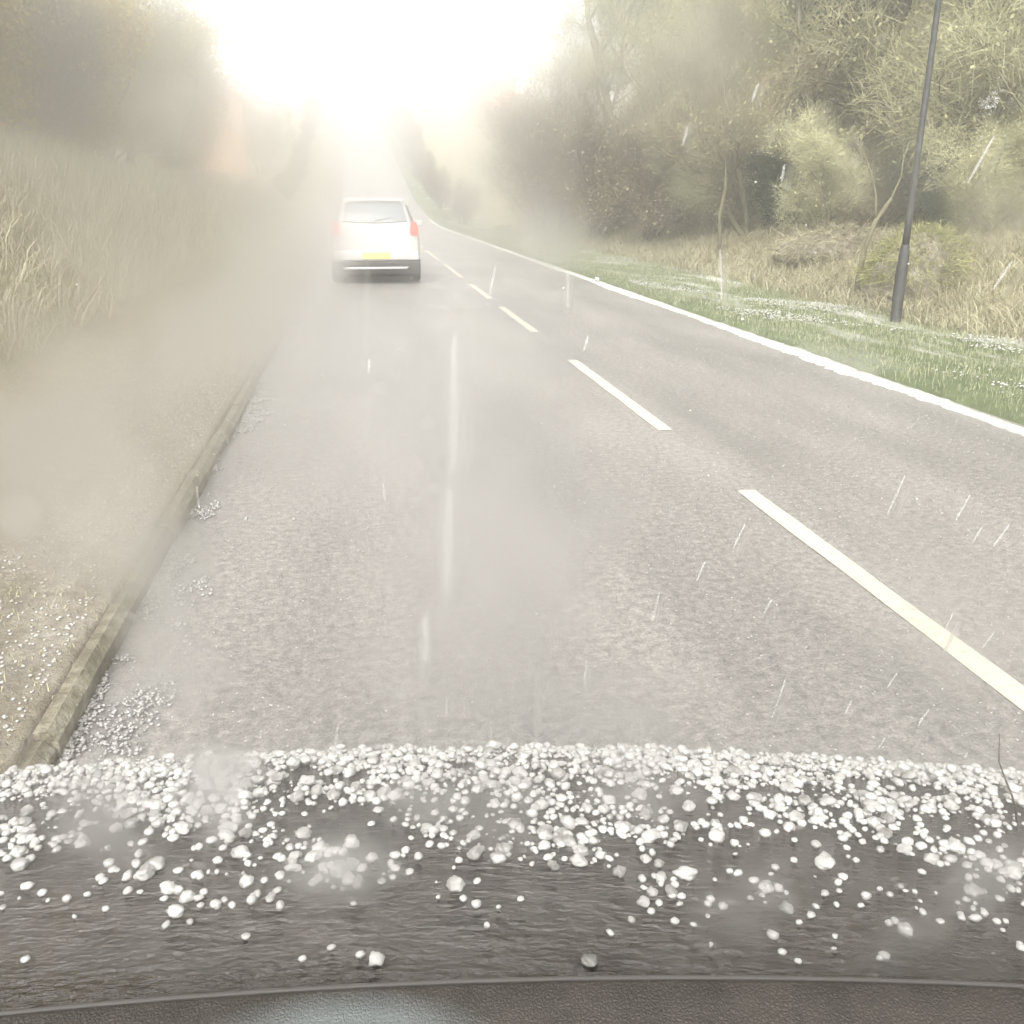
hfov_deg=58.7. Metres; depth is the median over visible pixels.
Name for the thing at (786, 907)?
hailstone
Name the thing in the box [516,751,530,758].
hailstone
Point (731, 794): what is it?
hailstone
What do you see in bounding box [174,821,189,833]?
hailstone
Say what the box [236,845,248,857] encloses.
hailstone
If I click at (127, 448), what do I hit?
kerbside grass
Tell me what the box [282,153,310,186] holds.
hedge bush
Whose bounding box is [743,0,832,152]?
tree
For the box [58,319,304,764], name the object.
hailstones
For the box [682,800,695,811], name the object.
hailstone
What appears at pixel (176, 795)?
hailstone
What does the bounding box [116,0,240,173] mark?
hedge tree
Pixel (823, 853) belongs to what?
hailstone
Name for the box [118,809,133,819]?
hailstone
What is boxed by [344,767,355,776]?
hailstone
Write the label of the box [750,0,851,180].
tree
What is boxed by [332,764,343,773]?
hailstone
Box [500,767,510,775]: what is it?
hailstone
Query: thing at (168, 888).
hailstone
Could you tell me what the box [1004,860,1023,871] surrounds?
hailstone
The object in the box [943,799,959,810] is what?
hailstone
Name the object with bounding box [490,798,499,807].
hailstone
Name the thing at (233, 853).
hailstone
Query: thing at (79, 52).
hedge tree
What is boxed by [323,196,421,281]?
hatchback
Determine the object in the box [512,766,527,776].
hailstone
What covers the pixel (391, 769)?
hailstone
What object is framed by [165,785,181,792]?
hailstone
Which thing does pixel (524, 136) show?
thorn bush
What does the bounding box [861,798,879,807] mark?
hailstone
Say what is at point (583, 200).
thorn bush
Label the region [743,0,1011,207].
tree
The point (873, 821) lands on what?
hailstone
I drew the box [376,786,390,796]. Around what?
hailstone
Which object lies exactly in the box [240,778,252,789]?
hailstone
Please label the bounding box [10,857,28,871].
hailstone
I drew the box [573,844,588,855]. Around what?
hailstone
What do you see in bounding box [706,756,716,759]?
hailstone
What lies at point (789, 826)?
hailstone
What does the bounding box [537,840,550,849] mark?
hailstone
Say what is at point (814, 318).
lying hail
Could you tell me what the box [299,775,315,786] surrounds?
hailstone
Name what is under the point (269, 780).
hailstone
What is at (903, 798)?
hailstone
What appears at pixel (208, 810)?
hailstone
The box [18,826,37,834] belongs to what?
hailstone
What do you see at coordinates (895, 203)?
thorn bush
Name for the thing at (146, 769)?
hailstone
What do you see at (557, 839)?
hailstone
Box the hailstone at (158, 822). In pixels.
[151,817,164,827]
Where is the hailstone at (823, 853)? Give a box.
[820,851,830,855]
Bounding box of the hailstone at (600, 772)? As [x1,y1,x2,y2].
[594,769,603,778]
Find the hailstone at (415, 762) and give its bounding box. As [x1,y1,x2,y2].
[408,758,420,767]
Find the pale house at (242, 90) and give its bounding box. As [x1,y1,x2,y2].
[223,70,275,148]
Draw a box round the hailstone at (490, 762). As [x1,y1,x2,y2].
[484,759,496,766]
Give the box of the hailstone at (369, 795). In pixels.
[363,790,376,801]
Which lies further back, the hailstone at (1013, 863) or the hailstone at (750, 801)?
the hailstone at (750, 801)
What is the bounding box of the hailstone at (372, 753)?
[369,751,378,756]
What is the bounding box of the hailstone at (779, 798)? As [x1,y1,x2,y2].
[774,793,784,802]
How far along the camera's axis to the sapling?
13.66 m
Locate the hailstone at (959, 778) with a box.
[955,774,964,782]
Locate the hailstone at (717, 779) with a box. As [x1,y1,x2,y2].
[710,776,723,783]
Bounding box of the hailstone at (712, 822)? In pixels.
[709,819,719,826]
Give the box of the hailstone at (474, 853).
[467,845,481,859]
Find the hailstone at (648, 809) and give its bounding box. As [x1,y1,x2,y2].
[641,805,652,814]
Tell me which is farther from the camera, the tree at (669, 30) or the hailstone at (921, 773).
the tree at (669, 30)
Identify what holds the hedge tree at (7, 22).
on the ground at (452, 144)
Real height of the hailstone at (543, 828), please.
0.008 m
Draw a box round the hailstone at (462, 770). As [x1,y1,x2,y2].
[456,767,465,775]
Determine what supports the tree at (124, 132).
on the ground at (452, 144)
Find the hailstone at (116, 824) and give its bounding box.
[109,822,122,831]
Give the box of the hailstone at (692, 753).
[681,749,694,756]
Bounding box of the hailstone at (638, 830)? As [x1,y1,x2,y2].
[632,826,643,834]
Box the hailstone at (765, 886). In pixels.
[758,880,773,893]
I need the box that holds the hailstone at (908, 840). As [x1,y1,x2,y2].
[901,836,913,845]
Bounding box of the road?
[55,107,1023,771]
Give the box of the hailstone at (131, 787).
[125,783,136,791]
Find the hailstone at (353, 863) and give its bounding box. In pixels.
[346,857,359,870]
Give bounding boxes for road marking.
[366,131,1023,710]
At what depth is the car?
0.63 m
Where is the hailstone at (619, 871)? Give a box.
[612,865,625,877]
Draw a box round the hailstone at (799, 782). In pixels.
[788,777,803,787]
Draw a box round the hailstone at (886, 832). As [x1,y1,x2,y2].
[879,827,892,838]
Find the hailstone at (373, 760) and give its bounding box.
[366,755,380,764]
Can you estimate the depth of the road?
4.29 m
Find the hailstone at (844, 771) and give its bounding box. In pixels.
[839,768,852,776]
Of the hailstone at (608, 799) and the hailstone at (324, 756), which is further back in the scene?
the hailstone at (324, 756)
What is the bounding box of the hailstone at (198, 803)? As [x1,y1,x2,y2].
[188,798,203,808]
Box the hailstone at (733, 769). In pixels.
[725,765,742,775]
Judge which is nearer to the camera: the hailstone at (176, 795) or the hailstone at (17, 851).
the hailstone at (17, 851)
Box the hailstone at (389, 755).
[382,752,392,760]
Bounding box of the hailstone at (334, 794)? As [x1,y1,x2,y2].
[326,789,341,799]
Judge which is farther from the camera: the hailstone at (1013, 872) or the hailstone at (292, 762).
the hailstone at (292, 762)
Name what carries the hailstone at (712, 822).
on the car
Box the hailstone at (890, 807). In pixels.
[884,803,897,812]
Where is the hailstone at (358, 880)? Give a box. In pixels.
[352,874,364,888]
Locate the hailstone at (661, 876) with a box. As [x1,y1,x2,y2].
[656,871,666,881]
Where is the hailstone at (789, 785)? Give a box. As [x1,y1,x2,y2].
[779,781,795,791]
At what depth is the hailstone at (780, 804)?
0.79 m
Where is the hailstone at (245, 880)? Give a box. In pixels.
[239,873,253,888]
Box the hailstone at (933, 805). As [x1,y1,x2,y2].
[925,802,937,810]
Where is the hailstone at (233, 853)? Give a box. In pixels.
[230,844,242,857]
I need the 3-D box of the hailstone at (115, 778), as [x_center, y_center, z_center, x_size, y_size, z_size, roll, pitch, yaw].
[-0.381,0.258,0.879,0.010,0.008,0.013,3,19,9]
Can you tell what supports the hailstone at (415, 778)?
on the car
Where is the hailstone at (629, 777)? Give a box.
[625,773,636,781]
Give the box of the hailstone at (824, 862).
[814,855,835,869]
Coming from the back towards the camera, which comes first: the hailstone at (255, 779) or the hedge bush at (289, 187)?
the hedge bush at (289, 187)
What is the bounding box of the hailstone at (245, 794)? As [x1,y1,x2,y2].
[237,790,253,798]
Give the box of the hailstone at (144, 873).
[135,865,154,881]
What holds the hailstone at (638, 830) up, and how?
on the car
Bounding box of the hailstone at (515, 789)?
[509,784,519,792]
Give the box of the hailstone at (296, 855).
[287,851,301,861]
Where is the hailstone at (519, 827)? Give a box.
[515,823,524,832]
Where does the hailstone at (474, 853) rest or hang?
on the car
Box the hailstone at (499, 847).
[495,843,505,853]
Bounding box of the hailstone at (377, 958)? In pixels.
[368,951,384,966]
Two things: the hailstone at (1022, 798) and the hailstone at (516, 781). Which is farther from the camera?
the hailstone at (1022, 798)
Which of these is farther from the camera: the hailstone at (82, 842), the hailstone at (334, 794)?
the hailstone at (334, 794)
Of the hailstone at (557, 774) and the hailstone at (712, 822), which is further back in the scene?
the hailstone at (557, 774)
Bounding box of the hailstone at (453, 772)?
[446,768,458,776]
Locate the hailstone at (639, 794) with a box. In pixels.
[631,787,647,800]
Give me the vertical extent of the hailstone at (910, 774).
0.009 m
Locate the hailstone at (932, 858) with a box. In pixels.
[923,852,939,864]
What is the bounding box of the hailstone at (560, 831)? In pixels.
[556,827,567,835]
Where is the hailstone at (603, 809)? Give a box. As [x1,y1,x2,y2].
[597,804,609,813]
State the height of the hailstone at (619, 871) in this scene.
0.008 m
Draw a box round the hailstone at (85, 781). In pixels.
[80,778,90,785]
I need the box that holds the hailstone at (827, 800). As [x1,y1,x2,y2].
[818,795,837,806]
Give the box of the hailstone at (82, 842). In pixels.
[74,836,90,848]
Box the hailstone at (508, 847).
[503,843,512,851]
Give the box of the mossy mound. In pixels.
[848,215,983,301]
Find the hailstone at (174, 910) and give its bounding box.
[166,904,183,917]
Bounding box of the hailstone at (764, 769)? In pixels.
[760,766,774,776]
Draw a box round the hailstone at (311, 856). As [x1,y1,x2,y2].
[304,850,319,862]
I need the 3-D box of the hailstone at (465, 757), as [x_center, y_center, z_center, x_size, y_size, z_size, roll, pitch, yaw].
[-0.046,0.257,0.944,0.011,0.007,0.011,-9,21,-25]
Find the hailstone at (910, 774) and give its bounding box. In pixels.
[902,770,918,779]
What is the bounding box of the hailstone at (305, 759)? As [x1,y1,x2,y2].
[299,755,311,764]
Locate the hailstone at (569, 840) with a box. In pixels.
[562,834,576,846]
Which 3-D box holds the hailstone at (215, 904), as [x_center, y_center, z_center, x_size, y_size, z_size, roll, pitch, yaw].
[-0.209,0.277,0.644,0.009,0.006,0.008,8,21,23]
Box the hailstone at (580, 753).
[578,749,587,756]
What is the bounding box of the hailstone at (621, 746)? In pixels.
[617,743,626,750]
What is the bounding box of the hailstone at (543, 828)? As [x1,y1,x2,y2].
[536,824,553,834]
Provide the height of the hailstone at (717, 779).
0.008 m
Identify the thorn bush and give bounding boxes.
[464,55,634,234]
[538,73,647,239]
[589,70,723,243]
[827,107,934,230]
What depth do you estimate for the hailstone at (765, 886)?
0.66 m
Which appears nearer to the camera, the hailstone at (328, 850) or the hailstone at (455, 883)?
the hailstone at (455, 883)
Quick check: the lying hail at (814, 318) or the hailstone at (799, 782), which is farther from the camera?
the lying hail at (814, 318)
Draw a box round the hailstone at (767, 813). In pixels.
[763,809,775,818]
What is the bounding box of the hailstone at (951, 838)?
[948,836,960,842]
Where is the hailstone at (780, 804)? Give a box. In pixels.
[774,802,785,806]
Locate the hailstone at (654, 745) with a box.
[650,743,658,748]
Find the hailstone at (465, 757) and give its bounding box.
[462,755,471,759]
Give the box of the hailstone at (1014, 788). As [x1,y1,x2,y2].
[1005,782,1021,792]
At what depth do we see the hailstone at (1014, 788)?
0.88 m
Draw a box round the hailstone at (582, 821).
[575,817,588,825]
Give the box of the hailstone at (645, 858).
[640,854,651,863]
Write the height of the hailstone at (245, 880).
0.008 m
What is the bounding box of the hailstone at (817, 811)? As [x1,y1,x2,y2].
[811,807,824,816]
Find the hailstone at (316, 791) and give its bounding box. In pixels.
[310,786,321,795]
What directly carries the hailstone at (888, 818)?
on the car
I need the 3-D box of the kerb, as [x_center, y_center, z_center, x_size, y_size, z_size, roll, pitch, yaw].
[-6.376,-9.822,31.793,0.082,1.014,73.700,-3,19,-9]
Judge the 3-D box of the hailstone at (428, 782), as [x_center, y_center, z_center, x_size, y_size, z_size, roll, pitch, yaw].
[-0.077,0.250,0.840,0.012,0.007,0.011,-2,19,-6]
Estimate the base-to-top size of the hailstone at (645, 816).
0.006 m
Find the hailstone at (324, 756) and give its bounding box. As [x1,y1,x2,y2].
[318,754,327,759]
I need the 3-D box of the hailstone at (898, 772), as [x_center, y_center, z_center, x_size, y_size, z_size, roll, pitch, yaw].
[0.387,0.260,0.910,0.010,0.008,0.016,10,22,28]
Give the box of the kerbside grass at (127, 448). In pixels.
[0,251,313,771]
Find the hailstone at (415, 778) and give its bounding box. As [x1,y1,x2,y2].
[411,774,420,782]
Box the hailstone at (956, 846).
[948,840,965,853]
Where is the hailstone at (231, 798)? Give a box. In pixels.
[229,794,240,805]
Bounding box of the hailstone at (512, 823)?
[507,818,520,829]
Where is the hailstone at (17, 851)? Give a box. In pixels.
[9,845,26,857]
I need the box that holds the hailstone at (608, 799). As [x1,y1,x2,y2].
[602,795,615,804]
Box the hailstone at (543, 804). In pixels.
[535,799,548,809]
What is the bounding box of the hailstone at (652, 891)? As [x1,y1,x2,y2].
[647,886,657,896]
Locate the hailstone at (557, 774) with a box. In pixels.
[551,768,564,779]
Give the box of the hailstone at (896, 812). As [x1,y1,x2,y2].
[892,808,903,818]
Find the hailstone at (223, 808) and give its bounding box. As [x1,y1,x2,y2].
[215,804,228,813]
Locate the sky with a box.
[40,0,1023,108]
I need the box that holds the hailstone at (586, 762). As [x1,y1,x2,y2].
[581,760,590,767]
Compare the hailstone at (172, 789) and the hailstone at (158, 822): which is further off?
the hailstone at (172, 789)
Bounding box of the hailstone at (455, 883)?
[446,875,465,891]
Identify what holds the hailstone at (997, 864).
on the car
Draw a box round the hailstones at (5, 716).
[0,289,264,735]
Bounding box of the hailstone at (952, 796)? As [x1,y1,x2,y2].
[944,794,957,801]
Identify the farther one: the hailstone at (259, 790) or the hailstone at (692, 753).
the hailstone at (692, 753)
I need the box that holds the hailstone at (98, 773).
[90,769,102,777]
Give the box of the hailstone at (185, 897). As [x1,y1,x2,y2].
[179,890,195,903]
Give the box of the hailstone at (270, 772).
[265,769,278,777]
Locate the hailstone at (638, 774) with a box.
[633,769,645,779]
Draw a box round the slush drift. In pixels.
[429,219,1023,435]
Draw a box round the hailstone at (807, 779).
[799,776,809,783]
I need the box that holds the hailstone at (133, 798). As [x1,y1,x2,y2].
[125,793,141,803]
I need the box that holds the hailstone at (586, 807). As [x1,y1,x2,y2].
[581,802,593,813]
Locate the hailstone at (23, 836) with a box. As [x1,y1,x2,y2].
[16,833,28,844]
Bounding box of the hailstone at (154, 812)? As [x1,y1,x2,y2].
[149,809,160,816]
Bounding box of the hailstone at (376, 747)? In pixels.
[372,743,382,750]
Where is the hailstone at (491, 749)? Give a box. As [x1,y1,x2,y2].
[483,746,495,752]
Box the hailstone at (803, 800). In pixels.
[797,795,812,805]
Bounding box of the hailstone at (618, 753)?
[613,749,622,756]
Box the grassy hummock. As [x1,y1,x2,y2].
[759,218,896,267]
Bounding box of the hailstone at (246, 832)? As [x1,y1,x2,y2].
[238,827,251,837]
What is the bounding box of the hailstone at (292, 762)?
[286,757,300,766]
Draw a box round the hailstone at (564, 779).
[554,774,568,782]
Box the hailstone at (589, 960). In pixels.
[581,953,598,967]
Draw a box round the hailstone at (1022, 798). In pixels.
[1015,797,1023,806]
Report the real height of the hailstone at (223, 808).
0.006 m
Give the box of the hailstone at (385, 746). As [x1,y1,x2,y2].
[382,744,389,749]
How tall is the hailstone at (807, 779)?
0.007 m
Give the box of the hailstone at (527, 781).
[521,779,531,786]
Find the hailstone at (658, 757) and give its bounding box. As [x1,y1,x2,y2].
[653,755,665,762]
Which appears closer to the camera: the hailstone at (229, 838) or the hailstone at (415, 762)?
the hailstone at (229, 838)
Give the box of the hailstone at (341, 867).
[329,860,349,878]
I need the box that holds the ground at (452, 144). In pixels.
[0,92,1023,774]
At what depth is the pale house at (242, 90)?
81.85 m
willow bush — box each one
[633,102,820,237]
[756,87,924,232]
[901,93,1023,232]
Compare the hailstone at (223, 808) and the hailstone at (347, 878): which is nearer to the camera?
the hailstone at (347, 878)
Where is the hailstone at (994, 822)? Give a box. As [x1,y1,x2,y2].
[989,816,1001,827]
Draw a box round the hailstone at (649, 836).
[641,829,657,842]
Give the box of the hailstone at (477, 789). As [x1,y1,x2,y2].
[471,784,482,793]
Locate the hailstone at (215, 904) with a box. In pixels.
[210,899,221,909]
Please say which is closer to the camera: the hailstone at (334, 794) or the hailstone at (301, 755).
the hailstone at (334, 794)
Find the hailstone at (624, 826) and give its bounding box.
[618,821,630,833]
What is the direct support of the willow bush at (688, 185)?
on the ground at (452, 144)
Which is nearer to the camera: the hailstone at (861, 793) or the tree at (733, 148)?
the hailstone at (861, 793)
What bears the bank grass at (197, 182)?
on the ground at (452, 144)
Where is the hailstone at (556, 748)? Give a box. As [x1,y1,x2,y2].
[554,746,562,752]
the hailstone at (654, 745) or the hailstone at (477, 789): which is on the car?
the hailstone at (477, 789)
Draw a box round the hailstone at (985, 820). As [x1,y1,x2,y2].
[980,816,991,825]
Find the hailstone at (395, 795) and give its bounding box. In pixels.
[386,789,403,800]
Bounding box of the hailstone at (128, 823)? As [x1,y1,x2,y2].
[123,818,136,828]
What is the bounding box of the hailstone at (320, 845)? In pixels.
[312,840,329,852]
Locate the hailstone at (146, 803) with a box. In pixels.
[142,799,154,808]
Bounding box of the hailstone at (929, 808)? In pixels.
[921,804,932,813]
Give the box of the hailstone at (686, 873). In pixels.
[673,866,697,880]
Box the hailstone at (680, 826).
[673,820,688,832]
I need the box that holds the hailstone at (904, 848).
[896,843,912,855]
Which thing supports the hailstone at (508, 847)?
on the car
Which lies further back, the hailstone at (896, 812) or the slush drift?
the slush drift
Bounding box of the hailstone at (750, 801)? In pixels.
[748,799,760,806]
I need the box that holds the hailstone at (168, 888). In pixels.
[161,881,176,894]
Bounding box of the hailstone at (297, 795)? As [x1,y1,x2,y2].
[290,790,304,801]
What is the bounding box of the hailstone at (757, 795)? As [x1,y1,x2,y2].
[746,792,762,801]
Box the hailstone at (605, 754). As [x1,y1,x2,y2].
[600,750,610,757]
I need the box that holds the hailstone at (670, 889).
[665,884,677,898]
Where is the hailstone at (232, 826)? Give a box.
[217,821,237,832]
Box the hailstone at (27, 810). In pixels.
[20,804,35,816]
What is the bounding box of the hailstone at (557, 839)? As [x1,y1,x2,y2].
[552,835,562,843]
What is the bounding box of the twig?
[998,734,1017,822]
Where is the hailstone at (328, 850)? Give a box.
[323,846,333,856]
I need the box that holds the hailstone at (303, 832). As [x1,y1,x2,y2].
[295,827,311,838]
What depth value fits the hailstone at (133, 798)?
0.81 m
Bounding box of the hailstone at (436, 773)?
[430,768,442,779]
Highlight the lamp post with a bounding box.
[890,0,941,321]
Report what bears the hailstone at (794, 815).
on the car
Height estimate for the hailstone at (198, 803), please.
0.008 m
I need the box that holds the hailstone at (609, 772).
[603,768,614,777]
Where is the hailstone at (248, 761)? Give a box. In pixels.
[244,756,257,764]
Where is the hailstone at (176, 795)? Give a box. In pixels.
[163,792,177,797]
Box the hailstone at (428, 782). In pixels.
[422,778,434,787]
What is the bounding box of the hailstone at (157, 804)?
[150,801,166,809]
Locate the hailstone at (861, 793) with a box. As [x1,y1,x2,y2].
[858,790,868,797]
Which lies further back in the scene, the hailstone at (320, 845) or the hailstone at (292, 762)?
the hailstone at (292, 762)
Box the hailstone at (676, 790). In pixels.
[669,785,683,795]
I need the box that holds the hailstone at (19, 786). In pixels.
[13,782,27,792]
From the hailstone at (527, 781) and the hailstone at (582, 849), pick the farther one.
the hailstone at (527, 781)
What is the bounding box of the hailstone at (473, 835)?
[466,829,480,840]
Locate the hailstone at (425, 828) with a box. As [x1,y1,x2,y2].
[420,823,433,834]
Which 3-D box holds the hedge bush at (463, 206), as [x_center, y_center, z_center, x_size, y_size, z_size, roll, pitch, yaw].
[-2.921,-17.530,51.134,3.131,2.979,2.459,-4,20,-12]
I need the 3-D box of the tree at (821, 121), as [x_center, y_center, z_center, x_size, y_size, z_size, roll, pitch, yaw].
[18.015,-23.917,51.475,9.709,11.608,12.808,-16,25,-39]
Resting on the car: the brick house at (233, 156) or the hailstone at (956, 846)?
the hailstone at (956, 846)
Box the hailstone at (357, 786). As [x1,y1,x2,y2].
[350,783,360,790]
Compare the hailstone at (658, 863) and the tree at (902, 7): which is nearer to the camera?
the hailstone at (658, 863)
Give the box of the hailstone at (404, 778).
[400,775,410,782]
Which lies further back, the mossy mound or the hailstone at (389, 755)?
the mossy mound
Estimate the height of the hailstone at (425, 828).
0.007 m
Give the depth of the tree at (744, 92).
37.05 m
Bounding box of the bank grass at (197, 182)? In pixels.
[0,121,307,363]
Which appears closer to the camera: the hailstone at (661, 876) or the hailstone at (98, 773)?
the hailstone at (661, 876)
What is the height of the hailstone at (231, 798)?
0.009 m
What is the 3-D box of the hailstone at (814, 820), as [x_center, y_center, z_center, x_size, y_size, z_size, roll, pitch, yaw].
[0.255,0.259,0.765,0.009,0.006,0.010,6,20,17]
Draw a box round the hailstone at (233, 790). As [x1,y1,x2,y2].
[227,786,244,794]
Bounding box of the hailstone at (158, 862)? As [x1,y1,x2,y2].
[149,856,164,869]
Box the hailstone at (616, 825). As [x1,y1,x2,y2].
[614,821,622,828]
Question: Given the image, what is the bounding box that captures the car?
[0,751,1023,1023]
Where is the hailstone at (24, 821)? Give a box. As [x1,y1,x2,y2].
[16,817,32,825]
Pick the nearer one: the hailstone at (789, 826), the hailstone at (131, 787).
the hailstone at (789, 826)
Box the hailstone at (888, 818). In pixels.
[880,813,894,824]
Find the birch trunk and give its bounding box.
[717,160,726,254]
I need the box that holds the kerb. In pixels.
[18,241,329,769]
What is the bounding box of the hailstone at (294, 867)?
[284,863,301,872]
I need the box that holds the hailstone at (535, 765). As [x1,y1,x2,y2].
[531,761,540,769]
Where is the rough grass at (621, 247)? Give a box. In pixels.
[492,188,1023,341]
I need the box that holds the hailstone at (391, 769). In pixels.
[385,765,397,774]
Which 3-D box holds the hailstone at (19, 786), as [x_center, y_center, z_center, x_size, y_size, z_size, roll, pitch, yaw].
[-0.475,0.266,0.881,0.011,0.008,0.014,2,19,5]
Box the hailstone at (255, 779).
[250,775,261,784]
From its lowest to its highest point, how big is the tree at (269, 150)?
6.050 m
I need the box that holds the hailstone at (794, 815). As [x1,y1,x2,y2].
[788,810,804,821]
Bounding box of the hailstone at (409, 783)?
[402,779,415,788]
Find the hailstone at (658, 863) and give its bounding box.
[654,858,663,868]
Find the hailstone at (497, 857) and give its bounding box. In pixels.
[489,851,505,863]
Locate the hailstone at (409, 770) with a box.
[405,766,415,774]
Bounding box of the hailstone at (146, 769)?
[142,767,153,772]
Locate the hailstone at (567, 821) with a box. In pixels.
[560,815,575,829]
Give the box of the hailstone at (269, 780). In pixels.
[266,775,275,784]
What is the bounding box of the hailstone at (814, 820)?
[809,815,819,824]
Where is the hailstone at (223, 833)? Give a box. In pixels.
[218,828,234,839]
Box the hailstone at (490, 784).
[485,780,498,788]
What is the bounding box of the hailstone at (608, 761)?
[603,757,614,765]
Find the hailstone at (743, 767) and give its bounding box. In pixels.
[739,765,748,769]
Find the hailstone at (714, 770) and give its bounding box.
[711,767,720,775]
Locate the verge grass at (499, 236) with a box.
[457,226,1023,419]
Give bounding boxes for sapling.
[854,135,911,296]
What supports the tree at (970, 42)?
on the ground at (452, 144)
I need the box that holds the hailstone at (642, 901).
[636,895,649,907]
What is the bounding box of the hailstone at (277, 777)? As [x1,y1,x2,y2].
[271,772,284,782]
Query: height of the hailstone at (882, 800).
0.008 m
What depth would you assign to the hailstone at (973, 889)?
0.67 m
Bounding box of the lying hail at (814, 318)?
[567,256,1023,394]
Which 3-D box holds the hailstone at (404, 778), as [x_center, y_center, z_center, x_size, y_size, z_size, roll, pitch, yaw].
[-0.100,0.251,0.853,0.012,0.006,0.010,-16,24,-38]
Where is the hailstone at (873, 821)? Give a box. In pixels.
[866,816,880,828]
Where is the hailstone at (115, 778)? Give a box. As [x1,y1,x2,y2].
[109,774,124,783]
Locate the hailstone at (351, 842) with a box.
[343,836,358,849]
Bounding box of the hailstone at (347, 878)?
[341,871,354,884]
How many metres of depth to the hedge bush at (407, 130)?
104.48 m
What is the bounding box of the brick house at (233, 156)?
[155,83,247,175]
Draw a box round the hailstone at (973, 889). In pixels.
[964,883,983,896]
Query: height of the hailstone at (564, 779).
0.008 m
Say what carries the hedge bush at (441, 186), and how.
on the ground at (452, 144)
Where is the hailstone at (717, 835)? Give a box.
[708,829,724,842]
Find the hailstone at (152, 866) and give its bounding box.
[139,860,156,870]
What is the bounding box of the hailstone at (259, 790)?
[252,787,267,797]
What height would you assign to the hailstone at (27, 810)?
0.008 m
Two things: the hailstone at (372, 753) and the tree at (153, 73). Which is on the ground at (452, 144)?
the tree at (153, 73)
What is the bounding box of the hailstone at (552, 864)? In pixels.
[547,859,559,870]
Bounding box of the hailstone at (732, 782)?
[726,778,739,786]
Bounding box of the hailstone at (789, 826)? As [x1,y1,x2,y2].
[783,821,795,831]
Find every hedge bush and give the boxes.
[270,165,299,202]
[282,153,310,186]
[288,134,312,160]
[290,119,318,146]
[294,108,321,128]
[385,116,425,153]
[388,106,417,141]
[401,129,431,167]
[408,147,452,188]
[420,164,457,207]
[433,177,484,223]
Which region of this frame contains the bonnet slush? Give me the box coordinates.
[2,749,1022,902]
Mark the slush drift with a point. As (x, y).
(843, 369)
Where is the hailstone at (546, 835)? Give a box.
[538,830,552,839]
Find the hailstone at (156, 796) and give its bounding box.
[151,794,161,799]
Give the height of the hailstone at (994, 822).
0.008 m
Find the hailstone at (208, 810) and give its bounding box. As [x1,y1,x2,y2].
[200,805,214,816]
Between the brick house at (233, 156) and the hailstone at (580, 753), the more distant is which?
the brick house at (233, 156)
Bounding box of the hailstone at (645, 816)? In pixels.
[641,811,650,820]
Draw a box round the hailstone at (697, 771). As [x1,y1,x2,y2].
[690,765,703,776]
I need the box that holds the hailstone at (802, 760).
[800,757,812,764]
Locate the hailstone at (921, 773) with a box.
[916,771,927,777]
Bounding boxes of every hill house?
[411,60,470,111]
[470,65,517,106]
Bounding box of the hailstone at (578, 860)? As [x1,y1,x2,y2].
[570,853,587,866]
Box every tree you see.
[0,0,52,140]
[0,0,138,150]
[7,0,229,167]
[12,0,168,163]
[71,0,144,167]
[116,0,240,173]
[242,94,300,173]
[244,106,274,155]
[499,0,675,191]
[566,0,734,218]
[597,0,783,211]
[622,0,832,236]
[636,4,833,150]
[656,0,811,183]
[664,0,872,211]
[735,0,1018,137]
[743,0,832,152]
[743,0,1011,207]
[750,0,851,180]
[759,0,863,165]
[785,93,850,179]
[794,11,1002,157]
[802,0,1023,228]
[805,0,1023,225]
[814,25,1013,149]
[834,117,862,166]
[980,3,1023,99]
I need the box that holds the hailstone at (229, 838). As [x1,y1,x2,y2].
[224,834,235,844]
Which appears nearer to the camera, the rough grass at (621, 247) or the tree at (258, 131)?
the rough grass at (621, 247)
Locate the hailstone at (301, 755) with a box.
[297,752,309,758]
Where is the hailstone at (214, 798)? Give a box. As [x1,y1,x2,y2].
[207,792,221,802]
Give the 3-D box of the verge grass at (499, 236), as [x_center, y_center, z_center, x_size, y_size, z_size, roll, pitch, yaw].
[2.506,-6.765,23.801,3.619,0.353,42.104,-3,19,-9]
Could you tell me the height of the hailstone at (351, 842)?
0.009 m
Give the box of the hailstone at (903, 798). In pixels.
[895,795,909,802]
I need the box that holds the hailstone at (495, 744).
[485,740,502,749]
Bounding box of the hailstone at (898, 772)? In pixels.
[893,767,903,777]
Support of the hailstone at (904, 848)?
on the car
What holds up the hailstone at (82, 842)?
on the car
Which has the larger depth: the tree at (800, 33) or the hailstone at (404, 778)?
the tree at (800, 33)
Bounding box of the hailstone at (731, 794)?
[726,789,740,800]
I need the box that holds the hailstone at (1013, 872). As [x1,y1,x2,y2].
[1004,865,1022,879]
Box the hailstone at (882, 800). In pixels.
[875,796,887,805]
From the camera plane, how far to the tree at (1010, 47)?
22.32 m
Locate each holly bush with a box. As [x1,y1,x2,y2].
[730,133,817,230]
[878,96,989,228]
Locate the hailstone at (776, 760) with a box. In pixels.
[770,755,783,765]
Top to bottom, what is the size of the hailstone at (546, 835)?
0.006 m
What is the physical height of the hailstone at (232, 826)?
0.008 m
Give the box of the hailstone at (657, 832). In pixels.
[650,828,660,836]
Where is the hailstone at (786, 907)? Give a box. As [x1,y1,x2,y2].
[778,900,793,914]
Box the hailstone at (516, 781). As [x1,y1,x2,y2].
[509,775,521,786]
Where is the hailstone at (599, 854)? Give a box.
[595,849,606,859]
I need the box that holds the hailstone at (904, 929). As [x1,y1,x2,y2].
[897,922,912,937]
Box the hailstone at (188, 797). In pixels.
[180,792,194,803]
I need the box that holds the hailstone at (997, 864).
[992,859,1003,869]

